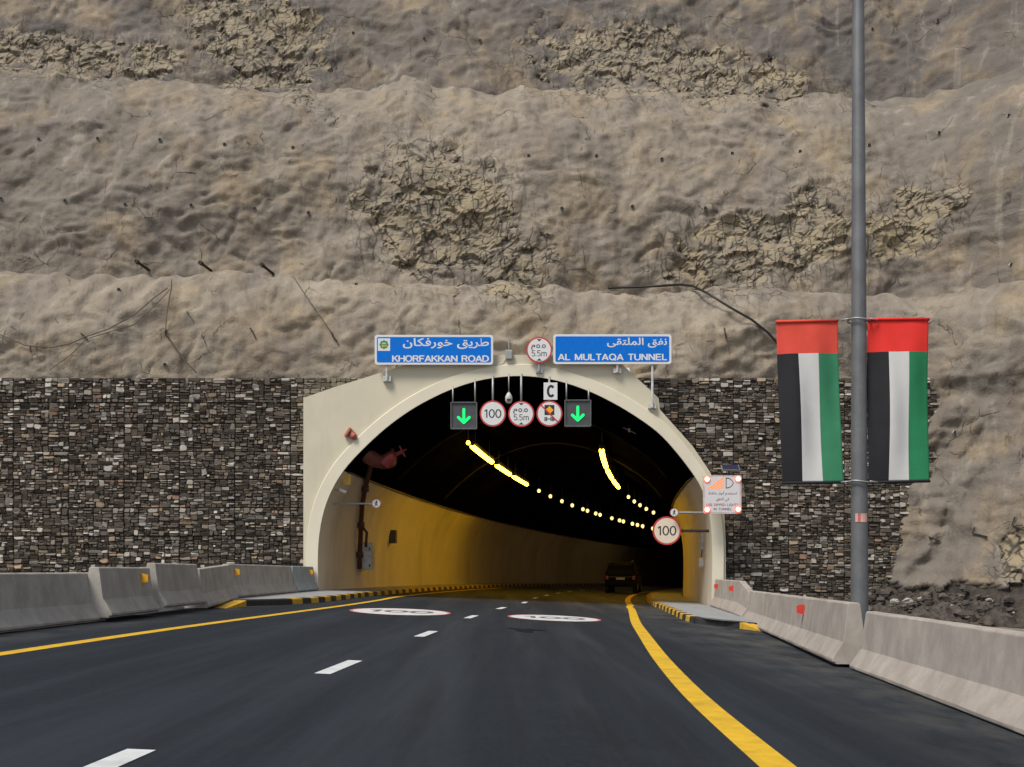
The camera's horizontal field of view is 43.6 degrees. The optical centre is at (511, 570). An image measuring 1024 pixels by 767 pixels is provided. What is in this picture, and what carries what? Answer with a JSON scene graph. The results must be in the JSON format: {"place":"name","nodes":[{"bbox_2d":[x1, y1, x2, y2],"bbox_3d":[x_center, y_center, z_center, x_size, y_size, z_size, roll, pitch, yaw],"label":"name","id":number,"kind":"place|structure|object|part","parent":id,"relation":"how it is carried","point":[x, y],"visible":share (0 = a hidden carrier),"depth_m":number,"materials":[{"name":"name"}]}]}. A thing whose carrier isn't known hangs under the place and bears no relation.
{"place":"outdoors","nodes":[
{"label":"outdoors","id":0,"kind":"place"},
{"bbox_2d":[232,583,682,605],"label":"pavement","id":1,"kind":"structure","parent":0,"point":[306,597],"depth_m":45.68,"materials":[{"name":"concrete"}]},
{"bbox_2d":[222,564,297,596],"bbox_3d":[-7.237,0.287,36.900,0.633,0.890,9.002,0,0,0],"label":"concrete barrier","id":2,"kind":"object","parent":1,"relation":"on","point":[252,580],"visible":0.88,"depth_m":36.11,"materials":[{"name":"grey concrete"}]},
{"bbox_2d":[291,566,318,591],"bbox_3d":[-7.160,0.294,43.400,0.607,0.847,3.801,0,0,1],"label":"concrete barrier","id":3,"kind":"object","parent":1,"relation":"on","point":[303,578],"visible":0.77,"depth_m":43.18,"materials":[{"name":"grey concrete"}]},
{"bbox_2d":[0,0,1023,621],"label":"hillside","id":4,"kind":"structure","parent":0,"point":[418,184],"depth_m":50.76,"materials":[{"name":"beige stone"}]},
{"bbox_2d":[0,288,167,347],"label":"cable","id":5,"kind":"object","parent":4,"relation":"attached to","point":[90,334],"visible":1,"depth_m":46.58,"materials":[{"name":"brown metal"}]},
{"bbox_2d":[50,289,169,369],"bbox_3d":[-14.639,-8.775,46.631,4.311,3.025,0.106,0,0,-5],"label":"cable","id":6,"kind":"object","parent":4,"relation":"attached to","point":[109,331],"visible":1,"depth_m":46.60,"materials":[{"name":"brown metal"}]},
{"bbox_2d":[134,259,149,270],"bbox_3d":[-14.477,-11.944,50.183,0.165,0.298,0.970,0,0,18],"label":"anchor bar","id":7,"kind":"object","parent":4,"relation":"on","point":[136,261],"visible":1,"depth_m":50.02,"materials":[{"name":"metal"}]},
{"bbox_2d":[165,279,196,372],"bbox_3d":[-12.099,-8.939,46.877,1.160,3.496,0.235,0,0,0],"label":"cable","id":8,"kind":"object","parent":4,"relation":"hanging from","point":[166,329],"visible":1,"depth_m":46.78,"materials":[{"name":"brown metal"}]},
{"bbox_2d":[198,260,212,271],"bbox_3d":[-12.039,-11.940,50.326,0.165,0.275,0.958,0,0,16],"label":"anchor bar","id":9,"kind":"object","parent":4,"relation":"on","point":[200,262],"visible":0.94,"depth_m":50.14,"materials":[{"name":"metal"}]},
{"bbox_2d":[259,262,274,274],"bbox_3d":[-9.625,-11.856,50.399,0.165,0.326,0.986,0,0,20],"label":"anchor bar","id":10,"kind":"object","parent":4,"relation":"on","point":[261,264],"visible":1,"depth_m":50.24,"materials":[{"name":"metal"}]},
{"bbox_2d":[293,276,333,334],"bbox_3d":[-7.287,-9.687,46.874,1.572,2.232,0.092,0,0,10],"label":"cable","id":11,"kind":"object","parent":4,"relation":"attached to","point":[312,305],"visible":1,"depth_m":46.84,"materials":[{"name":"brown metal"}]},
{"bbox_2d":[608,283,776,343],"bbox_3d":[6.747,-9.462,48.371,7.372,3.482,1.463,0,0,41],"label":"cable","id":12,"kind":"object","parent":4,"relation":"attached to","point":[709,294],"visible":0.94,"depth_m":47.44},
{"bbox_2d":[972,527,986,537],"bbox_3d":[16.061,-1.299,43.946,0.104,0.383,0.624,0,0,-32],"label":"steel hook","id":13,"kind":"object","parent":4,"relation":"on","point":[978,534],"visible":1,"depth_m":43.99,"materials":[{"name":"metal"}]},
{"bbox_2d":[1011,517,1023,530],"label":"steel hook","id":14,"kind":"object","parent":4,"relation":"on","point":[1016,526],"visible":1,"depth_m":42.98,"materials":[{"name":"metal"}]},
{"bbox_2d":[0,585,1023,766],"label":"road","id":15,"kind":"structure","parent":0,"point":[561,676],"depth_m":11.72,"materials":[{"name":"grey asphalt"}]},
{"bbox_2d":[0,572,108,632],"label":"concrete barrier","id":16,"kind":"object","parent":15,"relation":"on","point":[28,601],"visible":0.93,"depth_m":19.35,"materials":[{"name":"grey concrete"}]},
{"bbox_2d":[88,567,160,617],"bbox_3d":[-7.035,0.373,23.050,0.632,0.856,3.106,0,0,0],"label":"concrete barrier","id":17,"kind":"object","parent":15,"relation":"on","point":[118,591],"visible":0.88,"depth_m":22.50,"materials":[{"name":"grey concrete"}]},
{"bbox_2d":[147,563,206,607],"bbox_3d":[-7.021,0.304,26.550,0.606,0.888,3.601,0,0,-1],"label":"concrete barrier","id":18,"kind":"object","parent":15,"relation":"on","point":[175,585],"visible":0.83,"depth_m":26.07,"materials":[{"name":"grey concrete"}]},
{"bbox_2d":[182,565,238,607],"bbox_3d":[-7.120,0.355,30.400,0.605,0.990,3.804,0,0,-2],"label":"concrete barrier","id":19,"kind":"object","parent":15,"relation":"on","point":[215,584],"visible":0.82,"depth_m":30.01,"materials":[{"name":"grey concrete"}]},
{"bbox_2d":[215,600,245,607],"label":"kerb","id":20,"kind":"structure","parent":15,"relation":"on","point":[236,603],"depth_m":30.52,"materials":[{"name":"yellow concrete"}]},
{"bbox_2d":[605,561,643,592],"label":"off road car","id":21,"kind":"object","parent":15,"relation":"on","point":[621,574],"visible":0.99,"depth_m":76.56,"materials":[{"name":"black metal"}]},
{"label":"rear window","id":22,"kind":"part","parent":21,"relation":"part of","materials":[{"name":"black glass"}]},
{"bbox_2d":[740,622,763,631],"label":"kerb","id":23,"kind":"structure","parent":15,"relation":"on","point":[748,626],"depth_m":29.33,"materials":[{"name":"yellow concrete"}]},
{"bbox_2d":[743,591,863,663],"bbox_3d":[5.540,0.916,25.750,0.608,0.942,16.589,0,0,6],"label":"concrete barrier","id":24,"kind":"object","parent":15,"relation":"on","point":[830,630],"visible":0.89,"depth_m":20.56,"materials":[{"name":"grey concrete"}]},
{"bbox_2d":[841,0,877,626],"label":"lamp post","id":25,"kind":"object","parent":15,"relation":"on","point":[858,481],"visible":0.89,"depth_m":18.91,"materials":[{"name":"grey metal"}]},
{"bbox_2d":[775,319,844,483],"bbox_3d":[4.410,-2.492,18.946,1.016,2.451,0.120,0,0,-1],"label":"banner flag","id":26,"kind":"object","parent":25,"relation":"attached to","point":[809,400],"visible":1,"depth_m":18.95,"materials":[{"name":"multicoloured fabric"}]},
{"bbox_2d":[867,318,930,483],"bbox_3d":[5.723,-2.506,18.952,0.930,2.460,0.131,0,0,0],"label":"banner flag","id":27,"kind":"object","parent":25,"relation":"attached to","point":[897,394],"visible":1,"depth_m":18.95,"materials":[{"name":"multicoloured fabric"}]},
{"bbox_2d":[849,611,1023,734],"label":"concrete barrier","id":28,"kind":"object","parent":15,"relation":"on","point":[976,670],"visible":0.99,"depth_m":12.64,"materials":[{"name":"grey concrete"}]},
{"bbox_2d":[646,588,756,627],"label":"pavement","id":29,"kind":"structure","parent":0,"point":[675,602],"depth_m":39.14,"materials":[{"name":"concrete"}]},
{"bbox_2d":[709,579,752,616],"bbox_3d":[6.850,0.801,39.725,0.608,0.985,11.083,0,0,4],"label":"concrete barrier","id":30,"kind":"object","parent":29,"relation":"on","point":[731,596],"visible":0.88,"depth_m":38.30,"materials":[{"name":"grey concrete"}]},
{"bbox_2d":[682,586,1023,631],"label":"ground","id":31,"kind":"structure","parent":0,"point":[1018,629],"depth_m":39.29,"materials":[{"name":"grey stone"}]},
{"bbox_2d":[0,378,361,572],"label":"gabion wall","id":32,"kind":"structure","parent":31,"relation":"on","point":[137,472],"depth_m":46.21,"materials":[{"name":"stone"}]},
{"bbox_2d":[303,355,725,605],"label":"road tunnel","id":33,"kind":"structure","parent":31,"relation":"on","point":[454,508],"depth_m":58.15,"materials":[{"name":"paint"}]},
{"bbox_2d":[335,488,346,493],"bbox_3d":[-6.156,-2.834,45.905,0.498,0.201,0.146,0,0,17],"label":"camera","id":34,"kind":"object","parent":33,"relation":"attached to","point":[342,490],"visible":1,"depth_m":45.84,"materials":[{"name":"grey metal"}]},
{"bbox_2d":[342,474,350,484],"bbox_3d":[-5.966,-3.268,46.136,0.300,0.380,0.060,0,0,4],"label":"wall plate","id":35,"kind":"object","parent":33,"relation":"attached to","point":[346,479],"depth_m":46.11,"materials":[{"name":"yellow metal"}]},
{"bbox_2d":[344,427,356,439],"bbox_3d":[-5.720,-4.843,45.397,0.452,0.451,0.374,0,0,-10],"label":"siren","id":36,"kind":"object","parent":33,"relation":"attached to","point":[350,433],"visible":1,"depth_m":45.29,"materials":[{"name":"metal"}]},
{"bbox_2d":[332,499,380,507],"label":"round sign","id":37,"kind":"object","parent":33,"relation":"attached to","point":[375,503],"visible":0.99,"depth_m":46.43,"materials":[{"name":"white metal"}]},
{"bbox_2d":[356,451,375,568],"bbox_3d":[-5.626,-2.212,49.907,0.431,4.361,6.020,0,0,-11],"label":"riser pipe","id":38,"kind":"object","parent":33,"relation":"attached to","point":[361,523],"visible":0.94,"depth_m":52.03,"materials":[{"name":"red metal"}]},
{"bbox_2d":[359,542,374,569],"bbox_3d":[-6.072,-0.579,53.472,0.550,1.150,0.760,0,0,5],"label":"cabinet","id":39,"kind":"object","parent":33,"relation":"attached to","point":[368,559],"visible":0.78,"depth_m":53.13,"materials":[{"name":"beige metal"}]},
{"bbox_3d":[-6.098,-0.579,53.143,0.480,1.040,0.024,0,0,5],"label":"door","id":40,"kind":"part","parent":39,"relation":"part of","materials":[{"name":"grey metal"}]},
{"bbox_2d":[362,446,406,468],"bbox_3d":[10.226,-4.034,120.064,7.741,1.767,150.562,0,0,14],"label":"fan","id":41,"kind":"object","parent":33,"relation":"on","point":[387,459],"visible":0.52,"depth_m":47.04},
{"bbox_2d":[389,530,396,542],"bbox_3d":[-5.552,-1.558,59.783,0.300,0.620,0.400,0,0,5],"label":"wall box","id":42,"kind":"object","parent":33,"relation":"attached to","point":[393,536],"visible":1,"depth_m":59.58,"materials":[{"name":"black metal"}]},
{"bbox_2d":[375,335,492,381],"bbox_3d":[-2.757,-7.496,45.343,4.181,1.619,0.310,0,0,0],"label":"road sign","id":43,"kind":"object","parent":33,"relation":"attached to","point":[433,349],"visible":1,"depth_m":45.20,"materials":[{"name":"blue metal"}]},
{"bbox_2d":[450,379,476,429],"bbox_3d":[-1.704,-5.876,45.390,0.941,1.792,0.340,0,0,0],"label":"lane signal","id":44,"kind":"object","parent":33,"relation":"attached to","point":[463,415],"visible":1,"depth_m":45.28,"materials":[{"name":"grey metal"}]},
{"bbox_2d":[470,430,493,463],"bbox_3d":[-1.365,-5.950,59.489,0.278,1.434,7.649,0,0,5],"label":"tunnel lamp","id":45,"kind":"object","parent":33,"relation":"attached to","point":[476,447],"visible":0.98,"depth_m":58.35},
{"bbox_2d":[480,375,505,426],"bbox_3d":[-0.679,-5.987,45.341,0.919,1.821,0.138,0,0,0],"label":"round sign","id":46,"kind":"object","parent":33,"relation":"attached to","point":[492,413],"visible":1,"depth_m":45.27,"materials":[{"name":"white metal"}]},
{"bbox_2d":[494,450,511,475],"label":"tunnel lamp","id":47,"kind":"object","parent":33,"relation":"attached to","point":[503,468],"visible":0.93,"depth_m":67.08,"materials":[{"name":"yellow plastic"}]},
{"bbox_2d":[496,338,511,365],"bbox_3d":[-0.318,-7.716,45.389,0.648,0.993,0.218,0,0,0],"label":"antenna","id":48,"kind":"object","parent":33,"relation":"on","point":[508,354],"visible":1,"depth_m":45.28,"materials":[{"name":"grey metal"}]},
{"bbox_2d":[505,374,511,403],"bbox_3d":[-0.113,-6.423,45.320,0.258,1.066,0.279,0,0,0],"label":"sensor","id":49,"kind":"object","parent":33,"relation":"hanging from","point":[508,398],"visible":1,"depth_m":45.25,"materials":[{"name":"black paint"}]},
{"bbox_2d":[512,462,528,485],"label":"tunnel lamp","id":50,"kind":"object","parent":33,"relation":"attached to","point":[519,478],"visible":0.96,"depth_m":74.49,"materials":[{"name":"yellow plastic"}]},
{"bbox_2d":[508,373,533,426],"bbox_3d":[0.328,-6.018,45.341,0.919,1.906,0.138,0,0,0],"label":"round sign","id":51,"kind":"object","parent":33,"relation":"attached to","point":[520,413],"visible":1,"depth_m":45.27,"materials":[{"name":"white metal"}]},
{"bbox_2d":[526,337,551,372],"bbox_3d":[0.961,-7.609,45.345,0.918,1.249,0.306,0,0,0],"label":"round sign","id":52,"kind":"object","parent":33,"relation":"attached to","point":[538,350],"visible":1,"depth_m":45.20,"materials":[{"name":"white metal"}]},
{"bbox_2d":[536,376,561,426],"bbox_3d":[1.324,-5.968,45.353,0.919,1.785,0.173,0,0,0],"label":"round sign","id":53,"kind":"object","parent":33,"relation":"attached to","point":[549,413],"visible":1,"depth_m":45.27,"materials":[{"name":"white metal"}]},
{"bbox_2d":[544,383,556,399],"bbox_3d":[1.364,-6.328,45.294,0.487,0.611,0.032,0,0,0],"label":"letter plate","id":54,"kind":"object","parent":53,"relation":"attached to","point":[550,391],"visible":1,"depth_m":45.28,"materials":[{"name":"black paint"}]},
{"bbox_2d":[564,381,590,426],"bbox_3d":[2.326,-5.891,45.390,0.941,1.641,0.340,0,0,0],"label":"lane signal","id":55,"kind":"object","parent":33,"relation":"attached to","point":[577,413],"visible":1,"depth_m":45.28,"materials":[{"name":"grey metal"}]},
{"bbox_2d":[599,431,608,468],"bbox_3d":[4.269,-5.748,59.552,0.282,1.437,8.534,0,0,6],"label":"tunnel lamp","id":56,"kind":"object","parent":33,"relation":"attached to","point":[602,452],"visible":0.96,"depth_m":57.12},
{"bbox_2d":[605,460,613,479],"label":"tunnel lamp","id":57,"kind":"object","parent":33,"relation":"attached to","point":[609,472],"visible":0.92,"depth_m":68.03,"materials":[{"name":"yellow plastic"}]},
{"bbox_2d":[553,334,670,408],"bbox_3d":[3.543,-7.030,45.345,4.170,2.596,0.306,0,0,0],"label":"road sign","id":58,"kind":"object","parent":33,"relation":"attached to","point":[618,349],"visible":1,"depth_m":45.20,"materials":[{"name":"blue metal"}]},
{"bbox_2d":[612,465,620,488],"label":"tunnel lamp","id":59,"kind":"object","parent":33,"relation":"attached to","point":[616,483],"visible":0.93,"depth_m":74.57,"materials":[{"name":"yellow plastic"}]},
{"bbox_2d":[653,516,708,544],"bbox_3d":[6.160,-1.418,46.176,2.195,1.028,0.138,0,0,-5],"label":"round sign","id":60,"kind":"object","parent":33,"relation":"attached to","point":[667,530],"visible":0.99,"depth_m":46.09,"materials":[{"name":"white metal"}]},
{"bbox_2d":[670,508,702,516],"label":"round sign","id":61,"kind":"object","parent":33,"relation":"attached to","point":[674,512],"visible":1,"depth_m":45.80,"materials":[{"name":"white metal"}]},
{"bbox_2d":[698,550,703,566],"bbox_3d":[7.248,-0.651,48.969,0.200,1.081,0.370,0,0,4],"label":"electrical box","id":62,"kind":"object","parent":33,"relation":"attached to","point":[700,562],"visible":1,"depth_m":48.81,"materials":[{"name":"metal"}]},
{"bbox_2d":[701,533,703,549],"bbox_3d":[7.286,-1.090,48.982,0.100,0.620,0.140,0,0,4],"label":"wall light","id":63,"kind":"object","parent":33,"relation":"attached to","point":[702,541],"visible":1,"depth_m":48.91,"materials":[{"name":"grey metal"}]},
{"bbox_2d":[703,465,745,513],"bbox_3d":[7.415,-2.828,44.969,1.499,1.732,0.902,0,0,0],"label":"flashing sign","id":64,"kind":"object","parent":33,"relation":"attached to","point":[721,494],"visible":1,"depth_m":44.60,"materials":[{"name":"white metal"}]},
{"bbox_2d":[638,378,939,600],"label":"gabion wall","id":65,"kind":"structure","parent":31,"relation":"on","point":[791,539],"depth_m":46.22,"materials":[{"name":"stone"}]},
{"bbox_2d":[848,585,1016,619],"bbox_3d":[16.232,1.188,41.303,2.127,1.604,13.600,0,0,-42],"label":"rubble","id":66,"kind":"object","parent":31,"relation":"on","point":[925,597],"visible":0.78,"depth_m":43.69,"materials":[{"name":"stone"}]}
]}

